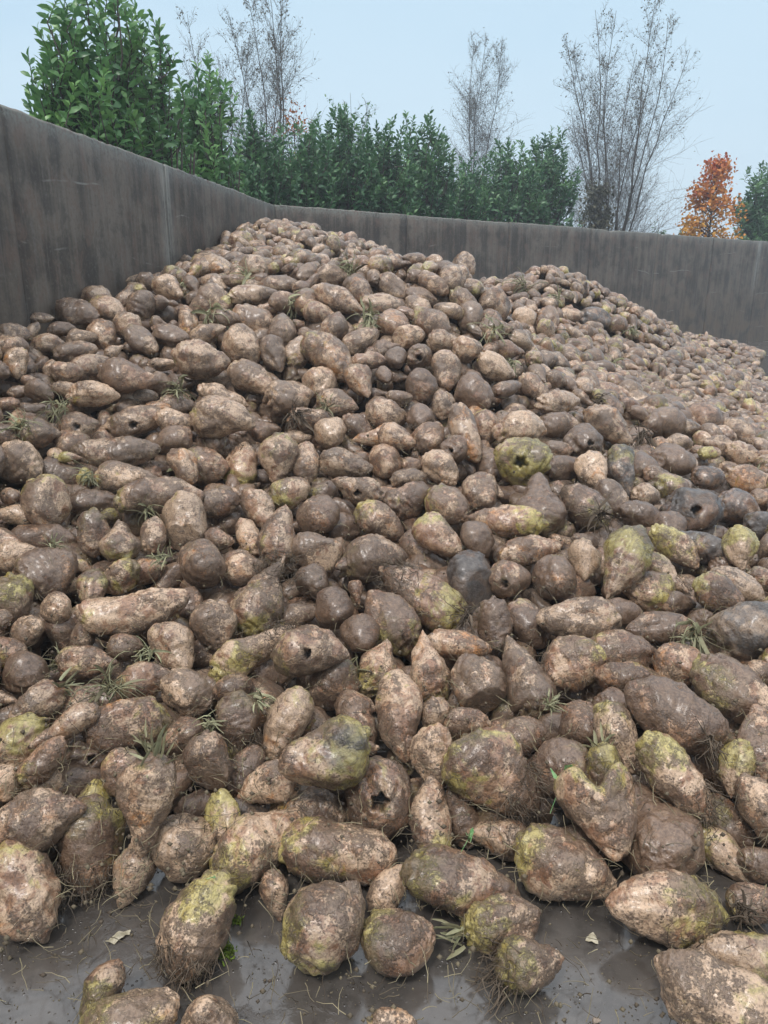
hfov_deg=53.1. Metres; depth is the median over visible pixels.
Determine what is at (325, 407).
leaf tuft
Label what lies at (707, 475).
sugar beet
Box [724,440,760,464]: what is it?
sugar beet
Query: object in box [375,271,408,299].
sugar beet
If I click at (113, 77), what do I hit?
laurel bush
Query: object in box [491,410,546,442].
sugar beet
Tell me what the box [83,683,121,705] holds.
sugar beet
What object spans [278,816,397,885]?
sugar beet
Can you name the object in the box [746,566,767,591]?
sugar beet
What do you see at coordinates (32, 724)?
sugar beet
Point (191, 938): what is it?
sugar beet
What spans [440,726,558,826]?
sugar beet
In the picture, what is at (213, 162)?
laurel bush
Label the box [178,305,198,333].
sugar beet
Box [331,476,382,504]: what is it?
sugar beet
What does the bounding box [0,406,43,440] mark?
leaf tuft
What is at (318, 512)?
sugar beet
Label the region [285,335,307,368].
sugar beet
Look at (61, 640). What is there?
sugar beet
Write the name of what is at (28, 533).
sugar beet
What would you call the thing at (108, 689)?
leaf tuft
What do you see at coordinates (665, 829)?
sugar beet
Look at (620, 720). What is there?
sugar beet
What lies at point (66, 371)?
sugar beet
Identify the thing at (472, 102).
bare tree
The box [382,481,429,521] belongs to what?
sugar beet
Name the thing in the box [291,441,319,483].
sugar beet
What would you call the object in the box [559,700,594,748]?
sugar beet
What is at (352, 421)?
sugar beet
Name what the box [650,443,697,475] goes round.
sugar beet
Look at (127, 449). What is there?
sugar beet
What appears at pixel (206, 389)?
sugar beet
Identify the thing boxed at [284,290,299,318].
leaf tuft
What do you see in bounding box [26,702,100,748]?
sugar beet
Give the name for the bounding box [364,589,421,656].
sugar beet
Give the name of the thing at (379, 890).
sugar beet
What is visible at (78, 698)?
sugar beet
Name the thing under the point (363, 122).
willow tree
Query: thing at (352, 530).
sugar beet
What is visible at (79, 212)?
side wall
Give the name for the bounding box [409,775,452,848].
sugar beet
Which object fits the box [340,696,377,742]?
sugar beet
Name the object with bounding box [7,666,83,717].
sugar beet
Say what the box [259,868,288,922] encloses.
sugar beet
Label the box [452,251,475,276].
sugar beet
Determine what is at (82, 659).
sugar beet
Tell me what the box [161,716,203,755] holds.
sugar beet
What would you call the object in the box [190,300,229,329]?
leaf tuft
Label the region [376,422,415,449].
sugar beet
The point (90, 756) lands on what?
sugar beet
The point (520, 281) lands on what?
leaf tuft
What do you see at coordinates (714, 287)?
back wall
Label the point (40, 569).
sugar beet
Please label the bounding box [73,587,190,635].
sugar beet
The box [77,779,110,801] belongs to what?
sugar beet
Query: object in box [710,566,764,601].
sugar beet
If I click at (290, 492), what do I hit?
sugar beet
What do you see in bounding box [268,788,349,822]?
sugar beet
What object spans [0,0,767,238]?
sky
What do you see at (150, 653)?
leaf tuft
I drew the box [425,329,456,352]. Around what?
sugar beet
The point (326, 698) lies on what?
sugar beet
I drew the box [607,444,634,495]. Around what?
sugar beet
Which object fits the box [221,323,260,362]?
sugar beet
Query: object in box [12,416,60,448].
sugar beet
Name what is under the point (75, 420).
sugar beet
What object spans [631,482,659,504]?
sugar beet
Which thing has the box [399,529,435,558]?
sugar beet
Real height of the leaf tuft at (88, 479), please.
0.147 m
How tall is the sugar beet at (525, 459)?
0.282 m
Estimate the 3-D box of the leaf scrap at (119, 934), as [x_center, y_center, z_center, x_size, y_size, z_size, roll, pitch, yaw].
[-0.633,1.011,1.831,0.062,0.011,0.025,-13,21,-36]
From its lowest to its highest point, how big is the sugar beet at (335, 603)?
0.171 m
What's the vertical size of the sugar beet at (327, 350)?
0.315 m
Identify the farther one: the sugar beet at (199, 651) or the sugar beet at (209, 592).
the sugar beet at (209, 592)
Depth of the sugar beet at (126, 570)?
3.10 m
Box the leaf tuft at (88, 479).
[69,458,103,486]
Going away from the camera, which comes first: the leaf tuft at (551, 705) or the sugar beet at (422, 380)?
the leaf tuft at (551, 705)
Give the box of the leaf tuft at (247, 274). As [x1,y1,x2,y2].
[222,256,259,284]
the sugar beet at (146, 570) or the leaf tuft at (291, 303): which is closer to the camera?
the sugar beet at (146, 570)
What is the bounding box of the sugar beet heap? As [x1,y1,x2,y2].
[0,217,767,860]
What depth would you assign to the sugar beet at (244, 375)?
4.57 m
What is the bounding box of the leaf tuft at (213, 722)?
[192,709,225,733]
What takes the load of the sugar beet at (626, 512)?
on the sugar beet heap
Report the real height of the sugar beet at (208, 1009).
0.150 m
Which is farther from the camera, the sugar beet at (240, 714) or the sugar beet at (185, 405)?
the sugar beet at (185, 405)
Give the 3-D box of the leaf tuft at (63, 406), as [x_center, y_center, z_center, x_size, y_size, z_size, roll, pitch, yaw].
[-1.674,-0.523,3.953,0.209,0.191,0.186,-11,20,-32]
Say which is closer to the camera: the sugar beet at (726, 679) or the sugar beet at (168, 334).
the sugar beet at (726, 679)
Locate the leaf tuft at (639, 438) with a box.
[628,420,657,447]
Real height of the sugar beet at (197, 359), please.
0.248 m
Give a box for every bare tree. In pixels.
[168,6,273,173]
[211,0,326,163]
[443,27,532,187]
[518,0,710,233]
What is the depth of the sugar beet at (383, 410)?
4.44 m
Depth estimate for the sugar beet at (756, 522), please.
3.91 m
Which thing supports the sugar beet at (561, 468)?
on the sugar beet heap
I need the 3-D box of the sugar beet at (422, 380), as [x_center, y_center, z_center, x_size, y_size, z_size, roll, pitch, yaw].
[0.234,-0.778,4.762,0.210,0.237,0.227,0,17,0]
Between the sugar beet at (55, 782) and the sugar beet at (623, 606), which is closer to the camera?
the sugar beet at (55, 782)
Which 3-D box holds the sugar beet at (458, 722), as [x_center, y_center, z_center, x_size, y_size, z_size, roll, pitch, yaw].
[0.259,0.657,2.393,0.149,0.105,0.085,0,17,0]
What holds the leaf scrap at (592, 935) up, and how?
on the concrete floor
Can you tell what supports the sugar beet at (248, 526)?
on the sugar beet heap
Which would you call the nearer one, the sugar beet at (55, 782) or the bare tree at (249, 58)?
the sugar beet at (55, 782)
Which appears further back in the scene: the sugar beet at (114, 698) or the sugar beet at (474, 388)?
the sugar beet at (474, 388)
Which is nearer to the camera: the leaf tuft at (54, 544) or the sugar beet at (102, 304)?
the leaf tuft at (54, 544)
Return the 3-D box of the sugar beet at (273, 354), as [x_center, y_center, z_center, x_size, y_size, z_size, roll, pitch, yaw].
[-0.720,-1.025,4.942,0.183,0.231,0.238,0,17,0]
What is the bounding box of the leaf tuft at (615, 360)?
[608,354,624,366]
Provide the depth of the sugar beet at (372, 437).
4.30 m
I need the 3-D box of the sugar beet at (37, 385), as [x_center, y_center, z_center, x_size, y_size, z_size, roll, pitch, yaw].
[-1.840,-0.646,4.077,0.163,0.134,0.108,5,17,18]
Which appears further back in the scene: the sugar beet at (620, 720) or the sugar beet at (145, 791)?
the sugar beet at (620, 720)
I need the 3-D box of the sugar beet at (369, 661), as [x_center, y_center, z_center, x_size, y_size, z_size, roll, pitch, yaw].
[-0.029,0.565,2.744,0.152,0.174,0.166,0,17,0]
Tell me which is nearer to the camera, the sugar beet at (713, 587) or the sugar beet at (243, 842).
the sugar beet at (243, 842)
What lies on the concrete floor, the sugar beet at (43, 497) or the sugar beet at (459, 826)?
the sugar beet at (459, 826)
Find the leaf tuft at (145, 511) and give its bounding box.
[126,494,162,524]
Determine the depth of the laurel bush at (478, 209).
14.74 m
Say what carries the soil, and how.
on the concrete floor
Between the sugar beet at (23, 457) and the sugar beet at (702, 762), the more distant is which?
the sugar beet at (23, 457)
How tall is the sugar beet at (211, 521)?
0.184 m
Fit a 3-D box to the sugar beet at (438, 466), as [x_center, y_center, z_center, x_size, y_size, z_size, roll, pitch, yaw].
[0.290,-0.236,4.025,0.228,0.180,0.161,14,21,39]
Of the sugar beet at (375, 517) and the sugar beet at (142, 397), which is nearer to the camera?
the sugar beet at (375, 517)
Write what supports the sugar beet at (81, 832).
on the concrete floor
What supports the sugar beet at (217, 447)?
on the sugar beet heap
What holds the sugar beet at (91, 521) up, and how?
on the sugar beet heap
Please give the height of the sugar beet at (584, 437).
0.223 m
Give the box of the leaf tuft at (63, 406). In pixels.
[37,391,79,424]
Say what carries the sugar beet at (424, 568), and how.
on the sugar beet heap
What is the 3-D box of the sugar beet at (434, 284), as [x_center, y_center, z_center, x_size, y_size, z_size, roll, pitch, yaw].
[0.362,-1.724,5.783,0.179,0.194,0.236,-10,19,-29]
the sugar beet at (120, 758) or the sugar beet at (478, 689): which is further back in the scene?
the sugar beet at (478, 689)
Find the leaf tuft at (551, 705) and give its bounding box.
[541,688,567,715]
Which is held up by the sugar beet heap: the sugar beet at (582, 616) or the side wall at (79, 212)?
the sugar beet at (582, 616)
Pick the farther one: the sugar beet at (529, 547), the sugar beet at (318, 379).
the sugar beet at (318, 379)
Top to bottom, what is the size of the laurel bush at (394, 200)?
4.172 m
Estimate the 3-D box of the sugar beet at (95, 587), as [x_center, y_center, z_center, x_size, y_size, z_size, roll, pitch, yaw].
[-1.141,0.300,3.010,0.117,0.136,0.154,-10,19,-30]
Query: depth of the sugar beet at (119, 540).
3.18 m
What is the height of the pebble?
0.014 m
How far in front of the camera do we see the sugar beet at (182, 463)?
3.79 m
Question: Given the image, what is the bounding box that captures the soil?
[0,303,653,684]
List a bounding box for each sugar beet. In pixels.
[0,423,17,444]
[0,504,30,525]
[0,540,34,572]
[0,572,33,628]
[0,636,27,668]
[0,705,12,724]
[0,712,48,766]
[0,764,19,802]
[0,787,87,851]
[0,839,61,943]
[1,439,43,484]
[1,651,49,695]
[3,347,28,378]
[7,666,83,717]
[10,615,44,646]
[11,524,76,547]
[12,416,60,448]
[12,547,78,601]
[15,736,67,789]
[16,770,62,795]
[20,474,71,524]
[24,378,53,402]
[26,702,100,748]
[30,333,64,356]
[40,591,71,623]
[42,457,78,484]
[43,617,75,658]
[43,643,116,679]
[47,361,84,382]
[50,686,94,724]
[51,795,125,913]
[52,340,97,361]
[54,297,100,329]
[57,411,100,435]
[59,734,108,768]
[65,380,120,407]
[70,353,109,381]
[70,436,160,466]
[70,488,114,517]
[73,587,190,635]
[76,507,110,557]
[76,568,107,601]
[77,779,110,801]
[78,986,179,1023]
[79,958,125,1016]
[82,695,173,751]
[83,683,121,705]
[86,318,116,349]
[89,295,126,320]
[94,460,156,493]
[97,357,159,393]
[98,519,140,560]
[101,746,140,797]
[104,405,160,436]
[104,558,140,595]
[106,633,142,661]
[112,843,156,908]
[113,475,204,513]
[115,661,169,698]
[115,718,183,856]
[118,389,158,404]
[122,324,158,354]
[136,558,165,585]
[140,516,166,554]
[143,869,237,1001]
[147,621,194,669]
[149,813,217,882]
[151,273,183,299]
[151,323,189,346]
[153,425,192,454]
[155,407,193,430]
[158,394,194,412]
[159,667,212,716]
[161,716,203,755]
[162,490,206,550]
[166,446,229,486]
[166,448,197,484]
[171,338,230,379]
[174,788,213,816]
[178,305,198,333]
[179,538,225,588]
[181,994,238,1023]
[182,729,231,789]
[189,252,230,264]
[189,323,225,343]
[189,395,255,438]
[189,599,237,650]
[191,578,232,600]
[193,639,215,668]
[194,434,231,458]
[195,370,229,385]
[196,382,248,407]
[202,488,240,518]
[204,527,234,550]
[204,788,240,841]
[206,518,215,529]
[208,615,299,681]
[209,807,306,894]
[212,673,252,702]
[215,689,262,754]
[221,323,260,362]
[221,433,259,483]
[223,551,263,586]
[225,744,265,797]
[226,358,272,394]
[227,284,276,305]
[227,588,241,605]
[230,537,306,636]
[232,303,272,330]
[235,518,260,556]
[237,759,300,804]
[240,488,274,527]
[248,659,292,688]
[255,504,295,565]
[257,432,298,482]
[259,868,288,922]
[260,275,297,291]
[260,334,285,372]
[262,379,314,415]
[263,685,314,759]
[266,313,296,345]
[268,476,310,509]
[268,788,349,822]
[270,624,349,677]
[277,603,314,626]
[277,714,371,790]
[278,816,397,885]
[280,880,365,975]
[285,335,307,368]
[286,407,332,433]
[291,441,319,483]
[291,532,342,571]
[295,563,329,599]
[296,494,339,534]
[300,301,333,322]
[300,330,351,382]
[302,366,336,397]
[306,656,368,711]
[314,283,362,313]
[314,417,346,448]
[315,264,348,284]
[315,586,353,629]
[316,388,358,417]
[319,447,373,477]
[320,311,348,340]
[323,512,360,541]
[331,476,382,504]
[334,689,374,715]
[335,533,407,583]
[340,613,379,652]
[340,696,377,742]
[342,327,379,354]
[342,413,372,438]
[343,363,371,397]
[345,755,412,838]
[346,276,372,303]
[352,350,386,369]
[352,425,381,446]
[353,499,403,540]
[358,639,396,698]
[360,292,404,313]
[360,908,435,977]
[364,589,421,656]
[365,397,406,427]
[366,548,468,631]
[366,864,407,911]
[366,1007,417,1023]
[369,443,401,479]
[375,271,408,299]
[375,669,422,762]
[376,308,409,335]
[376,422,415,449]
[381,486,394,501]
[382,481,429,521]
[389,468,426,487]
[392,324,424,349]
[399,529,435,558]
[399,843,520,917]
[404,561,435,573]
[405,294,431,309]
[405,368,438,404]
[405,403,434,432]
[406,343,431,370]
[409,630,450,701]
[409,722,451,786]
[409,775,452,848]
[411,306,451,338]
[411,421,444,454]
[411,511,461,556]
[416,270,448,296]
[420,449,458,485]
[421,696,449,726]
[424,482,468,524]
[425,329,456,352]
[427,628,491,661]
[431,349,461,390]
[432,389,454,419]
[432,892,540,959]
[440,435,467,463]
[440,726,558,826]
[443,707,490,738]
[445,790,478,848]
[446,549,493,614]
[447,402,481,463]
[447,545,489,564]
[449,286,476,304]
[450,653,506,712]
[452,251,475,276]
[452,335,483,363]
[454,371,493,408]
[460,521,494,557]
[461,471,497,511]
[464,931,564,1021]
[467,818,526,861]
[468,504,548,538]
[473,409,498,443]
[476,350,514,381]
[477,595,512,656]
[485,654,502,670]
[488,559,531,598]
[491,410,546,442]
[493,437,552,485]
[494,339,524,359]
[498,534,561,566]
[501,715,546,755]
[502,635,556,718]
[507,598,549,649]
[513,823,617,901]
[514,472,566,537]
[518,372,548,398]
[529,736,588,799]
[530,554,578,602]
[533,635,607,695]
[534,389,579,413]
[536,596,621,637]
[538,305,559,326]
[540,411,578,437]
[544,455,576,480]
[553,477,612,531]
[553,762,637,861]
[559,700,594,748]
[563,423,602,454]
[567,538,601,580]
[574,450,607,488]
[578,306,611,329]
[582,404,633,444]
[582,721,623,785]
[590,629,656,667]
[593,478,628,517]
[593,661,652,691]
[593,686,633,717]
[593,699,641,775]
[603,524,653,598]
[605,869,729,948]
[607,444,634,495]
[607,597,642,627]
[617,500,659,526]
[621,801,705,874]
[623,570,675,611]
[624,675,733,756]
[625,611,692,644]
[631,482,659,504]
[634,450,659,477]
[634,730,730,831]
[647,552,692,595]
[648,472,691,497]
[649,523,699,568]
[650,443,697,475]
[652,511,687,530]
[652,641,700,687]
[653,948,767,1023]
[659,487,724,530]
[661,591,695,613]
[681,530,724,564]
[682,418,700,437]
[688,652,767,723]
[688,754,717,792]
[690,466,725,489]
[691,930,767,980]
[692,571,744,611]
[700,822,755,882]
[702,793,756,848]
[704,600,767,661]
[707,556,734,570]
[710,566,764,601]
[718,488,760,524]
[718,738,755,797]
[721,524,759,570]
[723,417,756,443]
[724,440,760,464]
[724,464,767,492]
[725,882,767,925]
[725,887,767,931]
[734,772,767,842]
[736,704,767,780]
[736,846,767,883]
[742,511,767,540]
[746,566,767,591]
[747,659,767,684]
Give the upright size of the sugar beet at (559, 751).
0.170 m
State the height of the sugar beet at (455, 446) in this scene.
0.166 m
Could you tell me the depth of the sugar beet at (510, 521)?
3.53 m
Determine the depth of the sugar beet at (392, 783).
2.06 m
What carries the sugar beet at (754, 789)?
on the sugar beet heap
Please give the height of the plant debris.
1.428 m
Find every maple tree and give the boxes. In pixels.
[271,92,314,156]
[673,150,748,238]
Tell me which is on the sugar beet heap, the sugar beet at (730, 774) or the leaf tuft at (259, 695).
the leaf tuft at (259, 695)
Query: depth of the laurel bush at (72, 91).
6.37 m
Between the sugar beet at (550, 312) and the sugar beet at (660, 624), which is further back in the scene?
the sugar beet at (550, 312)
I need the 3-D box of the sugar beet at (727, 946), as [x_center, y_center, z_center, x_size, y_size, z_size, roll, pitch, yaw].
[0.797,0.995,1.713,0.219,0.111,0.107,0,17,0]
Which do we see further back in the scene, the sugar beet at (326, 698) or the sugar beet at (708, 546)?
the sugar beet at (708, 546)
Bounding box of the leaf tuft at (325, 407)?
[314,391,335,416]
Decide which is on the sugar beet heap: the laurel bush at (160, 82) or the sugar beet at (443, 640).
the sugar beet at (443, 640)
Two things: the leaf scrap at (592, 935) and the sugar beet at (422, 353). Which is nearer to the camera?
the leaf scrap at (592, 935)
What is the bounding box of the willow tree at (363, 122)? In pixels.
[325,94,376,162]
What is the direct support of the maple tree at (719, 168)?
on the grass ground
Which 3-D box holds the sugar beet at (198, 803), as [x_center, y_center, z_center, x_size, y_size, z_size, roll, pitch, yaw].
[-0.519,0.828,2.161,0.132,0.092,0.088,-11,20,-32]
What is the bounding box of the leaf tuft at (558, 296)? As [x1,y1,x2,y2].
[548,285,567,304]
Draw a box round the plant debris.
[0,298,767,1023]
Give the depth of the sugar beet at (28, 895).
1.80 m
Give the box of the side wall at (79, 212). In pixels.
[0,104,274,380]
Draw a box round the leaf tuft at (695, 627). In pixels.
[667,618,729,653]
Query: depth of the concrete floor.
1.75 m
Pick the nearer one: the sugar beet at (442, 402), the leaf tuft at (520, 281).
the sugar beet at (442, 402)
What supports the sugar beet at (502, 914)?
on the concrete floor
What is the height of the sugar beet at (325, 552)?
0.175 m
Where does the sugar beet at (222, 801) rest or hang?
on the sugar beet heap
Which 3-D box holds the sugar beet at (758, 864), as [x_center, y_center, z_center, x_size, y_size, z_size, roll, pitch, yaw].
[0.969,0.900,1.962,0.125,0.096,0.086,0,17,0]
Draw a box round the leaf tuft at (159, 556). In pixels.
[147,539,175,570]
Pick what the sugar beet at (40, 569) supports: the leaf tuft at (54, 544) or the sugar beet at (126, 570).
the leaf tuft at (54, 544)
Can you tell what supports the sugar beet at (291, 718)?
on the sugar beet heap
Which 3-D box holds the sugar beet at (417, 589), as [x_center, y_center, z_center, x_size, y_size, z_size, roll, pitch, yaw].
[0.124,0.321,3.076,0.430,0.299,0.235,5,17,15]
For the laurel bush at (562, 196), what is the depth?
16.17 m
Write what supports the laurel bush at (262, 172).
on the grass ground
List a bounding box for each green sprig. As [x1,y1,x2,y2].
[461,828,473,851]
[550,765,572,813]
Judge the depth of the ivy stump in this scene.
19.19 m
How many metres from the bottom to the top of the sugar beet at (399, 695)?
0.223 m
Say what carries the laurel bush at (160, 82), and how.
on the grass ground
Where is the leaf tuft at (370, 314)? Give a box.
[346,298,390,327]
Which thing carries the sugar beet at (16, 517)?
on the sugar beet heap
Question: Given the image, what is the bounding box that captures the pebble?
[592,1017,600,1023]
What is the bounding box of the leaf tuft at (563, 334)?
[552,329,580,342]
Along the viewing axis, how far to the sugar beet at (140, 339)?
4.88 m
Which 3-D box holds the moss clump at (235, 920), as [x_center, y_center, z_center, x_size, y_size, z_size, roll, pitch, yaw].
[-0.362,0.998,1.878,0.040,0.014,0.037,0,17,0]
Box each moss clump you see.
[218,938,237,965]
[232,914,244,925]
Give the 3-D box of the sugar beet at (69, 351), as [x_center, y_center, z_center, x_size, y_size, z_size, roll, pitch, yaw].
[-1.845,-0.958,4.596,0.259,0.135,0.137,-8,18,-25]
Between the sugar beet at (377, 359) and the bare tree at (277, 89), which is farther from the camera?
the bare tree at (277, 89)
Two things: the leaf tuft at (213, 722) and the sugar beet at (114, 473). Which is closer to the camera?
the leaf tuft at (213, 722)
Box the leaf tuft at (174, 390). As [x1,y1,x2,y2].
[160,374,196,402]
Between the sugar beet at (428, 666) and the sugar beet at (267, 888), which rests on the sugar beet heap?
the sugar beet at (428, 666)
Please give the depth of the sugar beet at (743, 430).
6.07 m
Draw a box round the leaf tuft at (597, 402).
[590,392,612,405]
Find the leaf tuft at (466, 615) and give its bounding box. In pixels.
[441,598,478,635]
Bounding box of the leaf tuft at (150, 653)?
[131,636,171,661]
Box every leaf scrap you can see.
[105,930,130,943]
[585,932,597,943]
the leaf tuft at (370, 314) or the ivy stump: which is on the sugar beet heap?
the leaf tuft at (370, 314)
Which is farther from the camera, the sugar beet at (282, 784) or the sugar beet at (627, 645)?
the sugar beet at (627, 645)
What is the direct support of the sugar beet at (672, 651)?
on the sugar beet heap
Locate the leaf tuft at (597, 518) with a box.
[568,492,622,536]
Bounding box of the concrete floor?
[0,340,767,1023]
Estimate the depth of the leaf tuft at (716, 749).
2.14 m
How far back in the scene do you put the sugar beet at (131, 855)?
1.93 m
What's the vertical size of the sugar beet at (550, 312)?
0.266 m
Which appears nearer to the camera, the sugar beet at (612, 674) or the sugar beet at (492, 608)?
the sugar beet at (612, 674)
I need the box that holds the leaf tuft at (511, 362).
[506,358,520,376]
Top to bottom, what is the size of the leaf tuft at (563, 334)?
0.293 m
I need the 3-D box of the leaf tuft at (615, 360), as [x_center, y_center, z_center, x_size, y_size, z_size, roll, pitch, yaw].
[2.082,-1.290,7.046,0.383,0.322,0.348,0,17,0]
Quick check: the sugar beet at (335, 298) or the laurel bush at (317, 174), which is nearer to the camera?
the sugar beet at (335, 298)
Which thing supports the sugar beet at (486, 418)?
on the sugar beet heap
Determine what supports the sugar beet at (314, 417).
on the sugar beet heap
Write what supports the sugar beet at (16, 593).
on the sugar beet heap
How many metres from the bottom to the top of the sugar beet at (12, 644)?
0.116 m
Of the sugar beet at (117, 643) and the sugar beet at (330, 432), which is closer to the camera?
the sugar beet at (117, 643)
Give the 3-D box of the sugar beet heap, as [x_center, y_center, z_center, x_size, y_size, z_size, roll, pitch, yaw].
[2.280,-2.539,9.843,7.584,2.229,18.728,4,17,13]
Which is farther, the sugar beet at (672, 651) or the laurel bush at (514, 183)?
the laurel bush at (514, 183)
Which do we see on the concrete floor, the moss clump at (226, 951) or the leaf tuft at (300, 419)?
the moss clump at (226, 951)
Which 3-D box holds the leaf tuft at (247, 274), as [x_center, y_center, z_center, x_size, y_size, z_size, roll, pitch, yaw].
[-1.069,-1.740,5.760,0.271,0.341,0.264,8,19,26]
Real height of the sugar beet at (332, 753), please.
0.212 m
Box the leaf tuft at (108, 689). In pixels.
[65,651,145,709]
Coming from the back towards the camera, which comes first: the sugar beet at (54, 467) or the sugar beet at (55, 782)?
the sugar beet at (54, 467)
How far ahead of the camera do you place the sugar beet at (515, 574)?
3.14 m
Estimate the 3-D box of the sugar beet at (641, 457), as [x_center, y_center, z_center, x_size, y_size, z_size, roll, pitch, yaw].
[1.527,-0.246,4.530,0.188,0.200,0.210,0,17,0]
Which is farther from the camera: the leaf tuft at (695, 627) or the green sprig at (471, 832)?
the leaf tuft at (695, 627)
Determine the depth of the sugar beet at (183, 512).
3.39 m
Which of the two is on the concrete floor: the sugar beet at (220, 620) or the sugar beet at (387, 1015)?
the sugar beet at (387, 1015)
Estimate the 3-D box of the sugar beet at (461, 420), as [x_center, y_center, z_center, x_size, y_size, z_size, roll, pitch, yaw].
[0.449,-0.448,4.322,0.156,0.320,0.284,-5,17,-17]
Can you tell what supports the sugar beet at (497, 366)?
on the sugar beet heap
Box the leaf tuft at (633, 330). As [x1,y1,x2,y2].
[622,324,639,337]
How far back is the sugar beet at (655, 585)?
3.14 m
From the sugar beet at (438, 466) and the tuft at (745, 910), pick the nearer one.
the tuft at (745, 910)
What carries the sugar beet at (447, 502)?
on the sugar beet heap
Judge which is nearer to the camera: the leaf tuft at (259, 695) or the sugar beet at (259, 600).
the leaf tuft at (259, 695)
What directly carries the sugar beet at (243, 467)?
on the sugar beet heap
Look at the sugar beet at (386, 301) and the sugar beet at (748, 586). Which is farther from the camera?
the sugar beet at (386, 301)
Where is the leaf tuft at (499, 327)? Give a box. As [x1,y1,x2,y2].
[470,311,514,343]
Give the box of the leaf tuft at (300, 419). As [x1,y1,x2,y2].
[277,398,321,432]
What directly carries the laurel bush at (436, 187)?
on the grass ground
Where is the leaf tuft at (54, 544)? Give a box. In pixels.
[43,531,65,548]
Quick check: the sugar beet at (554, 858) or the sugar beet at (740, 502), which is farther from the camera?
the sugar beet at (740, 502)
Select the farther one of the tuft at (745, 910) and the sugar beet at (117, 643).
the sugar beet at (117, 643)
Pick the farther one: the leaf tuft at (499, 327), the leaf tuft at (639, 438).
the leaf tuft at (499, 327)
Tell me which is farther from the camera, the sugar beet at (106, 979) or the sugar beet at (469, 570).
the sugar beet at (469, 570)
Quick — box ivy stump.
[575,178,617,230]
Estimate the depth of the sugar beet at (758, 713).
2.22 m
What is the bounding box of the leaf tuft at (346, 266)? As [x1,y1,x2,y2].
[336,246,367,275]
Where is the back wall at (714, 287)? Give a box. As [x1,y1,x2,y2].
[274,205,767,342]
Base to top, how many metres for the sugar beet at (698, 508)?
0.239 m
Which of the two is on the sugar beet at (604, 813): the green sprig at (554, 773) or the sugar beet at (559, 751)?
the green sprig at (554, 773)
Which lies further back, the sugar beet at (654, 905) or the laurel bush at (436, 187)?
the laurel bush at (436, 187)
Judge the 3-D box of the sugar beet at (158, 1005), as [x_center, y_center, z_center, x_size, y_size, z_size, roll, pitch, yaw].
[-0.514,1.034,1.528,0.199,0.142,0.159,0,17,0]
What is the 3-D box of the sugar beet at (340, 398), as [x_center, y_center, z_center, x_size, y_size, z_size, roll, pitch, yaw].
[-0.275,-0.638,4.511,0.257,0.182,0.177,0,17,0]
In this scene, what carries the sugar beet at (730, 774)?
on the sugar beet at (735, 821)
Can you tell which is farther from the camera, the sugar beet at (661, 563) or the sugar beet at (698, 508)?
the sugar beet at (698, 508)
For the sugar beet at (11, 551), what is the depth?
3.08 m
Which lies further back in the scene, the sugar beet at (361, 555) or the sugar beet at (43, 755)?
the sugar beet at (361, 555)
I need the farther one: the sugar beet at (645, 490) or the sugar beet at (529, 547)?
the sugar beet at (645, 490)
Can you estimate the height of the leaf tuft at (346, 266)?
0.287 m
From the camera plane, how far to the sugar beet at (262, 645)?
2.66 m
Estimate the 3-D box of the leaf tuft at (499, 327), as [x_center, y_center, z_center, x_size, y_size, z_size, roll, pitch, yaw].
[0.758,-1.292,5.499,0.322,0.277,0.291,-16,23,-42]
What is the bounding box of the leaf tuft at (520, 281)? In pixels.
[505,270,546,295]
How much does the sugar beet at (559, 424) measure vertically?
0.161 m
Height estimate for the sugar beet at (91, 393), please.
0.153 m
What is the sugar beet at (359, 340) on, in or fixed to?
on the sugar beet heap
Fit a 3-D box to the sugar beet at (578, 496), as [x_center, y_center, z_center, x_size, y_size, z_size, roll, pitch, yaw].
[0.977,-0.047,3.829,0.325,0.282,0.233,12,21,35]
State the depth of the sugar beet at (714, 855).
2.01 m
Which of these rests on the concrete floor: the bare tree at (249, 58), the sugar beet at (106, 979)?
the sugar beet at (106, 979)
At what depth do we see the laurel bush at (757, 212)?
20.72 m
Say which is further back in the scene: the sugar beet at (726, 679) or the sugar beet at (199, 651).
the sugar beet at (199, 651)
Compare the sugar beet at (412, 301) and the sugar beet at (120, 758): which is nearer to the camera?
the sugar beet at (120, 758)
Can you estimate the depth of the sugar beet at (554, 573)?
3.16 m
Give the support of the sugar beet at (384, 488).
on the sugar beet heap
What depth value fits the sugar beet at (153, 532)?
3.28 m
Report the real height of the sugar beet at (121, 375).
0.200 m
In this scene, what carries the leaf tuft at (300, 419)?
on the sugar beet heap
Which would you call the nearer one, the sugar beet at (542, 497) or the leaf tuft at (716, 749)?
the leaf tuft at (716, 749)
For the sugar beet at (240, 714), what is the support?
on the sugar beet heap
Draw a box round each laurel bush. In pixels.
[20,0,123,144]
[22,0,176,166]
[108,9,197,174]
[165,49,249,194]
[228,108,302,205]
[269,116,344,208]
[297,103,382,211]
[344,114,422,215]
[384,106,470,218]
[428,151,509,221]
[478,137,552,224]
[520,125,583,226]
[732,160,767,240]
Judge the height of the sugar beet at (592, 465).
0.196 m
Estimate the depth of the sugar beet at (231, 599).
3.09 m
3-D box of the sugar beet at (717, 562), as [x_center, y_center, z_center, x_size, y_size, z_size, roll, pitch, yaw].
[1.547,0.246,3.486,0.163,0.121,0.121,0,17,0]
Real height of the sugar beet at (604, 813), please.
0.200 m
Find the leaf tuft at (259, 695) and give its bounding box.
[248,687,275,715]
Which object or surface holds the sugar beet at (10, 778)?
on the sugar beet heap
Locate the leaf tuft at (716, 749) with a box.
[692,716,729,772]
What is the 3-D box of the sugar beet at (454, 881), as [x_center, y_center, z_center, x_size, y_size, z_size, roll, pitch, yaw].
[0.186,0.912,1.897,0.299,0.165,0.184,0,17,0]
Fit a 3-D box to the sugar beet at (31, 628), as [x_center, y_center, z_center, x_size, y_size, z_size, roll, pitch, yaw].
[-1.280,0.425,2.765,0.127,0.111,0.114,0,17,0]

